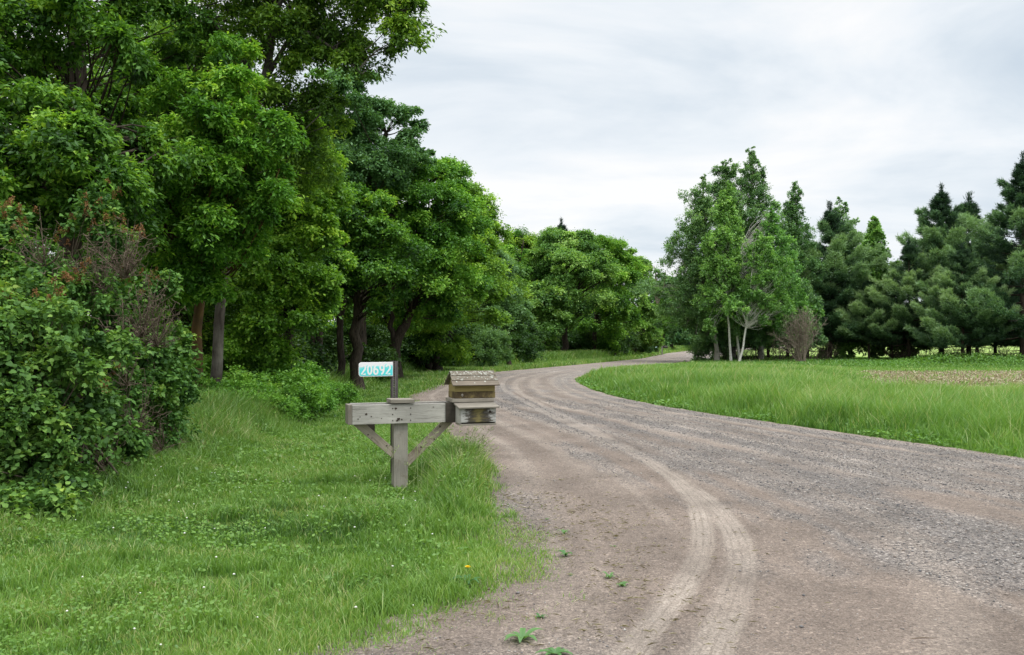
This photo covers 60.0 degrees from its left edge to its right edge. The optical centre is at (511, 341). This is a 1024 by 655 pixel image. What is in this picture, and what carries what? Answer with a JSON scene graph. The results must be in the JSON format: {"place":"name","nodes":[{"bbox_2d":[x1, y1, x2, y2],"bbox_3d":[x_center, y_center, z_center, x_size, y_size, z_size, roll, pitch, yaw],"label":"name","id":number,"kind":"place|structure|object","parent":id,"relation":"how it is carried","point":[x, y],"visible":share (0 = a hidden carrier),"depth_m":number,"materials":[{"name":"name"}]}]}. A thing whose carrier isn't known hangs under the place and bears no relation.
{"place":"outdoors","nodes":[
{"label":"outdoors","id":0,"kind":"place"},
{"bbox_2d":[0,344,1018,654],"bbox_3d":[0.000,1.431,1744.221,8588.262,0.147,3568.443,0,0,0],"label":"ground","id":1,"kind":"structure","parent":0,"point":[462,538],"depth_m":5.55,"materials":[{"name":"green plant"}]},
{"bbox_2d":[1,91,95,294],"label":"woodland tree","id":2,"kind":"object","parent":1,"relation":"on","point":[53,242],"depth_m":25.86,"materials":[{"name":"green plant"}]},
{"bbox_2d":[0,264,155,531],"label":"lilac bush","id":3,"kind":"object","parent":1,"relation":"on","point":[45,413],"visible":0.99,"depth_m":7.65,"materials":[{"name":"green plant"}]},
{"bbox_2d":[0,178,157,401],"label":"lilac bush","id":4,"kind":"object","parent":1,"relation":"on","point":[106,236],"visible":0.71,"depth_m":9.43,"materials":[{"name":"green plant"}]},
{"bbox_2d":[0,0,223,398],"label":"basswood tree","id":5,"kind":"object","parent":1,"relation":"on","point":[64,138],"visible":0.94,"depth_m":12.92,"materials":[{"name":"green plant"}]},
{"bbox_2d":[21,3,233,367],"bbox_3d":[-11.179,-4.917,25.850,7.122,13.126,6.143,0,0,-44],"label":"woodland tree","id":6,"kind":"object","parent":1,"relation":"on","point":[106,67],"visible":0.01,"depth_m":25.14,"materials":[{"name":"green plant"}]},
{"bbox_2d":[70,263,209,477],"bbox_3d":[-4.298,0.349,9.949,1.472,2.446,3.453,0,0,-11],"label":"lilac bush","id":7,"kind":"object","parent":1,"relation":"on","point":[170,363],"visible":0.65,"depth_m":9.98,"materials":[{"name":"green plant"}]},
{"bbox_2d":[49,13,265,369],"bbox_3d":[-7.493,-2.780,19.410,4.747,8.415,4.026,0,0,0],"label":"understory tree","id":8,"kind":"object","parent":1,"relation":"on","point":[207,334],"visible":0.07,"depth_m":18.98,"materials":[{"name":"green plant"}]},
{"bbox_2d":[82,0,266,320],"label":"woodland tree","id":9,"kind":"object","parent":1,"relation":"on","point":[183,68],"depth_m":22.75,"materials":[{"name":"green plant"}]},
{"bbox_2d":[143,345,277,391],"bbox_3d":[-6.178,0.921,18.466,3.289,1.731,2.968,0,0,38],"label":"bramble bush","id":10,"kind":"object","parent":1,"relation":"on","point":[206,369],"visible":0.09,"depth_m":18.23,"materials":[{"name":"green plant"}]},
{"bbox_2d":[125,30,311,389],"bbox_3d":[-5.252,-1.994,15.006,3.773,6.960,2.620,0,0,25],"label":"ash tree","id":11,"kind":"object","parent":1,"relation":"on","point":[212,206],"visible":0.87,"depth_m":14.78,"materials":[{"name":"green plant"}]},
{"bbox_2d":[176,375,283,396],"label":"bramble bush","id":12,"kind":"object","parent":1,"relation":"on","point":[258,383],"visible":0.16,"depth_m":15.97,"materials":[{"name":"green plant"}]},
{"bbox_2d":[182,331,314,367],"bbox_3d":[-6.779,0.509,21.715,3.625,2.163,2.638,0,0,23],"label":"thicket bush","id":13,"kind":"object","parent":1,"relation":"on","point":[302,343],"visible":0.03,"depth_m":21.79,"materials":[{"name":"green plant"}]},
{"bbox_2d":[66,466,432,650],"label":"clover blossoms","id":14,"kind":"object","parent":1,"relation":"on","point":[216,556],"visible":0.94,"depth_m":6.46,"materials":[{"name":"white plant"}]},
{"bbox_2d":[205,357,300,387],"bbox_3d":[-5.603,0.992,19.501,2.572,1.500,2.850,0,0,16],"label":"bramble bush","id":15,"kind":"object","parent":1,"relation":"on","point":[274,368],"visible":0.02,"depth_m":18.99,"materials":[{"name":"green plant"}]},
{"bbox_2d":[228,384,282,409],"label":"bramble bush","id":16,"kind":"object","parent":1,"relation":"on","point":[252,391],"visible":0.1,"depth_m":15.08,"materials":[{"name":"green plant"}]},
{"bbox_2d":[206,362,328,393],"bbox_3d":[-4.973,1.045,16.807,2.276,1.327,2.521,0,0,34],"label":"bramble bush","id":17,"kind":"object","parent":1,"relation":"on","point":[290,379],"visible":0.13,"depth_m":16.93,"materials":[{"name":"green plant"}]},
{"bbox_2d":[205,111,358,372],"bbox_3d":[-4.916,-1.901,19.284,3.153,6.940,3.229,0,0,0],"label":"maple tree","id":18,"kind":"object","parent":1,"relation":"on","point":[293,267],"visible":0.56,"depth_m":18.64,"materials":[{"name":"green plant"}]},
{"bbox_2d":[229,182,338,313],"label":"woodland tree","id":19,"kind":"object","parent":1,"relation":"on","point":[240,284],"visible":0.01,"depth_m":31.37,"materials":[{"name":"green plant"}]},
{"bbox_2d":[256,391,313,422],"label":"bramble bush","id":20,"kind":"object","parent":1,"relation":"on","point":[296,405],"visible":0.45,"depth_m":15.20,"materials":[{"name":"green plant"}]},
{"bbox_2d":[250,359,329,380],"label":"bramble bush","id":21,"kind":"object","parent":1,"relation":"on","point":[311,367],"visible":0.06,"depth_m":20.41,"materials":[{"name":"green plant"}]},
{"bbox_2d":[247,370,341,412],"bbox_3d":[-4.553,1.064,17.708,2.026,0.988,2.357,0,0,20],"label":"bramble bush","id":22,"kind":"object","parent":1,"relation":"on","point":[260,376],"visible":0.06,"depth_m":17.87,"materials":[{"name":"green plant"}]},
{"bbox_2d":[264,375,329,420],"bbox_3d":[-4.386,1.133,16.417,1.973,1.038,1.781,0,0,-19],"label":"bramble bush","id":23,"kind":"object","parent":1,"relation":"on","point":[308,393],"visible":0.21,"depth_m":16.11,"materials":[{"name":"green plant"}]},
{"bbox_2d":[274,386,341,416],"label":"bramble bush","id":24,"kind":"object","parent":1,"relation":"on","point":[330,405],"visible":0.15,"depth_m":16.79,"materials":[{"name":"green plant"}]},
{"bbox_2d":[171,0,447,387],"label":"ash tree","id":25,"kind":"object","parent":1,"relation":"on","point":[309,32],"visible":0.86,"depth_m":16.77,"materials":[{"name":"green plant"}]},
{"bbox_2d":[303,216,323,364],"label":"woods edge tree","id":26,"kind":"object","parent":1,"relation":"on","point":[317,339],"depth_m":27.40,"materials":[{"name":"green plant"}]},
{"bbox_2d":[295,327,332,362],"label":"thicket bush","id":27,"kind":"object","parent":1,"relation":"on","point":[306,334],"visible":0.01,"depth_m":28.13,"materials":[{"name":"green plant"}]},
{"bbox_2d":[295,332,338,376],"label":"thicket bush","id":28,"kind":"object","parent":1,"relation":"on","point":[319,357],"visible":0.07,"depth_m":25.06,"materials":[{"name":"green plant"}]},
{"bbox_2d":[295,330,352,366],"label":"thicket bush","id":29,"kind":"object","parent":1,"relation":"on","point":[329,339],"visible":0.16,"depth_m":29.48,"materials":[{"name":"green plant"}]},
{"bbox_2d":[315,375,339,406],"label":"bramble bush","id":30,"kind":"object","parent":1,"relation":"on","point":[335,392],"visible":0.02,"depth_m":18.39,"materials":[{"name":"green plant"}]},
{"bbox_2d":[263,61,408,321],"bbox_3d":[-6.733,-4.260,31.626,6.387,11.771,5.509,0,0,-41],"label":"woodland tree","id":31,"kind":"object","parent":1,"relation":"on","point":[319,75],"visible":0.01,"depth_m":31.04,"materials":[{"name":"green plant"}]},
{"bbox_2d":[320,205,369,378],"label":"woods edge tree","id":32,"kind":"object","parent":1,"relation":"on","point":[340,351],"visible":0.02,"depth_m":26.14,"materials":[{"name":"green plant"}]},
{"bbox_2d":[326,379,363,404],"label":"bramble bush","id":33,"kind":"object","parent":1,"relation":"on","point":[346,391],"visible":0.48,"depth_m":20.21,"materials":[{"name":"green plant"}]},
{"bbox_2d":[324,323,368,340],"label":"thicket bush","id":34,"kind":"object","parent":1,"relation":"on","point":[333,329],"visible":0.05,"depth_m":38.17,"materials":[{"name":"green plant"}]},
{"bbox_2d":[326,246,388,336],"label":"woodland tree","id":35,"kind":"object","parent":1,"relation":"on","point":[349,322],"visible":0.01,"depth_m":36.07,"materials":[{"name":"green plant"}]},
{"bbox_2d":[304,181,437,389],"bbox_3d":[-4.428,-1.623,25.238,4.320,6.254,3.189,0,0,19],"label":"maple tree","id":36,"kind":"object","parent":1,"relation":"on","point":[366,223],"visible":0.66,"depth_m":25.05,"materials":[{"name":"green plant"}]},
{"bbox_2d":[344,336,401,381],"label":"thicket bush","id":37,"kind":"object","parent":1,"relation":"on","point":[377,351],"visible":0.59,"depth_m":30.48,"materials":[{"name":"green plant"}]},
{"bbox_2d":[302,67,450,356],"bbox_3d":[-4.632,-3.949,30.668,6.886,10.836,3.364,0,0,-35],"label":"oak tree","id":38,"kind":"object","parent":1,"relation":"on","point":[380,160],"visible":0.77,"depth_m":29.97,"materials":[{"name":"green plant"}]},
{"bbox_2d":[359,361,397,475],"bbox_3d":[-1.432,0.926,9.496,0.415,1.449,0.040,0,0,-4],"label":"house number sign","id":39,"kind":"object","parent":1,"relation":"on","point":[367,369],"visible":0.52,"depth_m":9.48,"materials":[{"name":"teal metal"}]},
{"bbox_2d":[347,322,414,367],"bbox_3d":[-5.753,0.269,37.265,2.866,2.539,3.310,0,0,-36],"label":"thicket bush","id":40,"kind":"object","parent":1,"relation":"on","point":[377,330],"visible":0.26,"depth_m":37.06,"materials":[{"name":"green plant"}]},
{"bbox_2d":[345,398,454,489],"bbox_3d":[-0.932,1.133,8.933,1.455,1.133,0.250,0,0,-18],"label":"mailbox stand","id":41,"kind":"object","parent":1,"relation":"on","point":[398,414],"visible":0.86,"depth_m":8.80,"materials":[{"name":"grey wood"}]},
{"bbox_2d":[444,370,499,402],"bbox_3d":[-0.414,0.451,9.095,0.492,0.313,0.371,0,0,-18],"label":"roofed mailbox","id":42,"kind":"object","parent":41,"relation":"on","point":[471,386],"visible":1,"depth_m":8.98,"materials":[{"name":"brown wood"}]},
{"bbox_2d":[453,402,499,425],"bbox_3d":[-0.359,0.716,8.884,0.420,0.223,0.232,0,0,-18],"label":"slant lid box","id":43,"kind":"object","parent":41,"relation":"attached to","point":[474,413],"visible":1,"depth_m":8.82,"materials":[{"name":"paint"}]},
{"bbox_2d":[343,198,466,340],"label":"woodland tree","id":44,"kind":"object","parent":1,"relation":"on","point":[385,319],"visible":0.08,"depth_m":41.64,"materials":[{"name":"green plant"}]},
{"bbox_2d":[400,333,442,367],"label":"thicket bush","id":45,"kind":"object","parent":1,"relation":"on","point":[420,361],"visible":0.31,"depth_m":39.41,"materials":[{"name":"green plant"}]},
{"bbox_2d":[353,425,498,530],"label":"seeding grass","id":46,"kind":"structure","parent":1,"relation":"on","point":[479,449],"depth_m":8.24,"materials":[{"name":"green plant"}]},
{"bbox_2d":[412,330,455,365],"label":"thicket bush","id":47,"kind":"object","parent":1,"relation":"on","point":[443,341],"depth_m":42.25,"materials":[{"name":"green plant"}]},
{"bbox_2d":[382,156,498,378],"bbox_3d":[-2.965,-2.785,32.369,4.978,8.678,5.247,0,0,0],"label":"maple tree","id":48,"kind":"object","parent":1,"relation":"on","point":[435,292],"visible":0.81,"depth_m":31.95,"materials":[{"name":"green plant"}]},
{"bbox_2d":[399,155,517,370],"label":"maple tree","id":49,"kind":"object","parent":1,"relation":"on","point":[455,346],"visible":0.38,"depth_m":38.87,"materials":[{"name":"green plant"}]},
{"bbox_2d":[449,324,477,364],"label":"thicket bush","id":50,"kind":"object","parent":1,"relation":"on","point":[454,329],"visible":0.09,"depth_m":46.19,"materials":[{"name":"green plant"}]},
{"bbox_2d":[450,565,479,583],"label":"dandelion","id":51,"kind":"object","parent":1,"relation":"on","point":[468,574],"visible":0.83,"depth_m":5.25,"materials":[{"name":"green plant"}]},
{"bbox_2d":[454,322,514,366],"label":"willow shrub","id":52,"kind":"object","parent":1,"relation":"on","point":[489,346],"visible":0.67,"depth_m":45.89,"materials":[{"name":"green plant"}]},
{"bbox_2d":[461,247,538,364],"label":"young maple","id":53,"kind":"object","parent":1,"relation":"on","point":[522,307],"visible":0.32,"depth_m":49.28,"materials":[{"name":"green plant"}]},
{"bbox_2d":[482,237,535,327],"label":"woodland tree","id":54,"kind":"object","parent":1,"relation":"on","point":[523,283],"visible":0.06,"depth_m":59.16,"materials":[{"name":"green plant"}]},
{"bbox_2d":[500,224,543,320],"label":"woodland tree","id":55,"kind":"object","parent":1,"relation":"on","point":[518,233],"visible":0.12,"depth_m":67.84,"materials":[{"name":"green plant"}]},
{"bbox_2d":[498,332,547,362],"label":"thicket bush","id":56,"kind":"object","parent":1,"relation":"on","point":[525,347],"visible":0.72,"depth_m":55.20,"materials":[{"name":"green plant"}]},
{"bbox_2d":[498,232,552,277],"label":"maple tree","id":57,"kind":"object","parent":1,"relation":"on","point":[528,243],"visible":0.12,"depth_m":79.41,"materials":[{"name":"green plant"}]},
{"bbox_2d":[501,322,553,342],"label":"thicket bush","id":58,"kind":"object","parent":1,"relation":"on","point":[533,329],"visible":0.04,"depth_m":61.40,"materials":[{"name":"green plant"}]},
{"bbox_2d":[509,330,545,353],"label":"thicket bush","id":59,"kind":"object","parent":1,"relation":"on","point":[529,335],"visible":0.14,"depth_m":59.80,"materials":[{"name":"green plant"}]},
{"bbox_2d":[521,279,574,351],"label":"maple tree","id":60,"kind":"object","parent":1,"relation":"on","point":[547,311],"visible":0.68,"depth_m":65.55,"materials":[{"name":"green plant"}]},
{"bbox_2d":[554,330,592,350],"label":"thicket bush","id":61,"kind":"object","parent":1,"relation":"on","point":[579,340],"visible":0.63,"depth_m":75.35,"materials":[{"name":"green plant"}]},
{"bbox_2d":[522,226,625,350],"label":"maple tree","id":62,"kind":"object","parent":1,"relation":"on","point":[580,248],"visible":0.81,"depth_m":68.30,"materials":[{"name":"green plant"}]},
{"bbox_2d":[562,263,590,333],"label":"woodland tree","id":63,"kind":"object","parent":1,"relation":"on","point":[584,293],"visible":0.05,"depth_m":82.92,"materials":[{"name":"green plant"}]},
{"bbox_2d":[556,217,605,332],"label":"pine tree","id":64,"kind":"object","parent":1,"relation":"on","point":[563,227],"visible":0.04,"depth_m":91.68,"materials":[{"name":"green plant"}]},
{"bbox_2d":[569,330,606,350],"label":"thicket bush","id":65,"kind":"object","parent":1,"relation":"on","point":[588,335],"visible":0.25,"depth_m":77.32,"materials":[{"name":"green plant"}]},
{"bbox_2d":[565,233,649,350],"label":"maple tree","id":66,"kind":"object","parent":1,"relation":"on","point":[622,309],"visible":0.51,"depth_m":75.95,"materials":[{"name":"green plant"}]},
{"bbox_2d":[597,326,629,352],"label":"thicket bush","id":67,"kind":"object","parent":1,"relation":"on","point":[622,344],"visible":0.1,"depth_m":79.80,"materials":[{"name":"green plant"}]},
{"bbox_2d":[596,330,634,354],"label":"thicket bush","id":68,"kind":"object","parent":1,"relation":"on","point":[629,339],"visible":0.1,"depth_m":82.90,"materials":[{"name":"green plant"}]},
{"bbox_2d":[602,240,637,285],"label":"maple tree","id":69,"kind":"object","parent":1,"relation":"on","point":[631,251],"visible":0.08,"depth_m":94.38,"materials":[{"name":"green plant"}]},
{"bbox_2d":[623,330,641,354],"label":"thicket bush","id":70,"kind":"object","parent":1,"relation":"on","point":[637,342],"visible":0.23,"depth_m":87.47,"materials":[{"name":"green plant"}]},
{"bbox_2d":[615,256,665,353],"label":"maple tree","id":71,"kind":"object","parent":1,"relation":"on","point":[648,339],"visible":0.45,"depth_m":90.44,"materials":[{"name":"green plant"}]},
{"bbox_2d":[646,267,670,336],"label":"bare topped tree","id":72,"kind":"object","parent":1,"relation":"on","point":[656,276],"visible":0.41,"depth_m":139.85,"materials":[{"name":"green plant"}]},
{"bbox_2d":[652,291,676,345],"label":"woodland tree","id":73,"kind":"object","parent":1,"relation":"on","point":[663,326],"visible":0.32,"depth_m":139.56,"materials":[{"name":"green plant"}]},
{"bbox_2d":[650,275,698,347],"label":"maple tree","id":74,"kind":"object","parent":1,"relation":"on","point":[677,338],"visible":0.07,"depth_m":146.31,"materials":[{"name":"green plant"}]},
{"bbox_2d":[627,173,743,360],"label":"aspen tree","id":75,"kind":"object","parent":1,"relation":"on","point":[699,213],"visible":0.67,"depth_m":61.42,"materials":[{"name":"green plant"}]},
{"bbox_2d":[689,180,770,360],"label":"birch tree","id":76,"kind":"object","parent":1,"relation":"on","point":[721,267],"visible":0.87,"depth_m":59.35,"materials":[{"name":"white plant"}]},
{"bbox_2d":[666,158,814,361],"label":"aspen tree","id":77,"kind":"object","parent":1,"relation":"on","point":[724,172],"visible":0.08,"depth_m":64.68,"materials":[{"name":"green plant"}]},
{"bbox_2d":[695,146,802,359],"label":"aspen tree","id":78,"kind":"object","parent":1,"relation":"on","point":[746,184],"visible":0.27,"depth_m":63.52,"materials":[{"name":"green plant"}]},
{"bbox_2d":[677,301,824,352],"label":"understory tree","id":79,"kind":"object","parent":1,"relation":"on","point":[815,312],"visible":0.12,"depth_m":65.82,"materials":[{"name":"green plant"}]},
{"bbox_2d":[720,229,796,360],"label":"birch tree","id":80,"kind":"object","parent":1,"relation":"on","point":[750,291],"visible":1,"depth_m":58.07,"materials":[{"name":"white plant"}]},
{"bbox_2d":[735,206,815,359],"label":"birch tree","id":81,"kind":"object","parent":1,"relation":"on","point":[781,243],"visible":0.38,"depth_m":61.05,"materials":[{"name":"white plant"}]},
{"bbox_2d":[745,181,828,355],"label":"aspen tree","id":82,"kind":"object","parent":1,"relation":"on","point":[798,230],"visible":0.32,"depth_m":67.19,"materials":[{"name":"green plant"}]},
{"bbox_2d":[769,306,826,361],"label":"bare bush","id":83,"kind":"object","parent":1,"relation":"on","point":[802,341],"visible":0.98,"depth_m":58.93,"materials":[{"name":"plant"}]},
{"bbox_2d":[575,355,1023,457],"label":"meadow grass","id":84,"kind":"structure","parent":1,"relation":"on","point":[843,398],"depth_m":17.31,"materials":[{"name":"green plant"}]},
{"bbox_2d":[770,238,841,357],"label":"pine tree","id":85,"kind":"object","parent":1,"relation":"on","point":[833,285],"visible":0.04,"depth_m":70.60,"materials":[{"name":"green plant"}]},
{"bbox_2d":[823,196,866,351],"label":"aspen tree","id":86,"kind":"object","parent":1,"relation":"on","point":[842,214],"visible":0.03,"depth_m":73.83,"materials":[{"name":"green plant"}]},
{"bbox_2d":[799,200,891,357],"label":"pine tree","id":87,"kind":"object","parent":1,"relation":"on","point":[836,254],"visible":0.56,"depth_m":68.86,"materials":[{"name":"green plant"}]},
{"bbox_2d":[821,281,869,352],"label":"pine tree","id":88,"kind":"object","parent":1,"relation":"on","point":[837,287],"visible":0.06,"depth_m":70.78,"materials":[{"name":"green plant"}]},
{"bbox_2d":[691,350,1023,365],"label":"weeds","id":89,"kind":"object","parent":1,"relation":"on","point":[1009,359],"visible":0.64,"depth_m":56.82,"materials":[{"name":"green plant"}]},
{"bbox_2d":[832,272,899,358],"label":"pine tree","id":90,"kind":"object","parent":1,"relation":"on","point":[849,316],"visible":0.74,"depth_m":67.13,"materials":[{"name":"green plant"}]},
{"bbox_2d":[714,338,1017,360],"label":"undergrowth brush","id":91,"kind":"object","parent":1,"relation":"on","point":[817,355],"visible":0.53,"depth_m":65.38,"materials":[{"name":"green plant"}]},
{"bbox_2d":[818,216,932,358],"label":"spruce tree","id":92,"kind":"object","parent":1,"relation":"on","point":[874,234],"visible":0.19,"depth_m":71.23,"materials":[{"name":"green plant"}]},
{"bbox_2d":[873,292,926,357],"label":"pine tree","id":93,"kind":"object","parent":1,"relation":"on","point":[897,330],"visible":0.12,"depth_m":67.78,"materials":[{"name":"green plant"}]},
{"bbox_2d":[852,237,958,360],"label":"pine tree","id":94,"kind":"object","parent":1,"relation":"on","point":[895,287],"visible":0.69,"depth_m":66.23,"materials":[{"name":"green plant"}]},
{"bbox_2d":[852,369,1023,387],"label":"crop stubble","id":95,"kind":"object","parent":1,"relation":"on","point":[962,376],"visible":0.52,"depth_m":35.58,"materials":[{"name":"beige plant"}]},
{"bbox_2d":[869,180,1018,356],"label":"pine tree","id":96,"kind":"object","parent":1,"relation":"on","point":[938,212],"visible":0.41,"depth_m":68.10,"materials":[{"name":"green plant"}]},
{"bbox_2d":[903,241,1022,361],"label":"pine tree","id":97,"kind":"object","parent":1,"relation":"on","point":[947,280],"visible":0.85,"depth_m":60.94,"materials":[{"name":"green plant"}]},
{"bbox_2d":[913,150,1023,361],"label":"pine tree","id":98,"kind":"object","parent":1,"relation":"on","point":[1011,217],"visible":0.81,"depth_m":61.52,"materials":[{"name":"green plant"}]},
{"bbox_2d":[917,191,1020,353],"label":"pine tree","id":99,"kind":"object","parent":1,"relation":"on","point":[973,208],"visible":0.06,"depth_m":69.35,"materials":[{"name":"green plant"}]},
{"bbox_2d":[956,243,1019,356],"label":"pine tree","id":100,"kind":"object","parent":1,"relation":"on","point":[1009,323],"visible":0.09,"depth_m":65.50,"materials":[{"name":"green plant"}]},
{"bbox_2d":[7,0,1023,320],"label":"sky","id":101,"kind":"structure","parent":0,"point":[592,114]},
{"bbox_2d":[289,347,1023,654],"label":"road","id":102,"kind":"structure","parent":0,"point":[558,384],"depth_m":6.24,"materials":[{"name":"grey gravel"}]},
{"bbox_2d":[503,627,542,642],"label":"plantain weed","id":103,"kind":"object","parent":102,"relation":"on","point":[522,635],"visible":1,"depth_m":4.30,"materials":[{"name":"green plant"}]},
{"bbox_2d":[536,647,572,654],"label":"dock weed","id":104,"kind":"object","parent":102,"relation":"on","point":[558,650],"visible":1,"depth_m":4.08,"materials":[{"name":"green plant"}]},
{"bbox_2d":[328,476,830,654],"bbox_3d":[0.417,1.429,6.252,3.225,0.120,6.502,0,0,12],"label":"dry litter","id":105,"kind":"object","parent":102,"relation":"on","point":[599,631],"visible":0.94,"depth_m":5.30,"materials":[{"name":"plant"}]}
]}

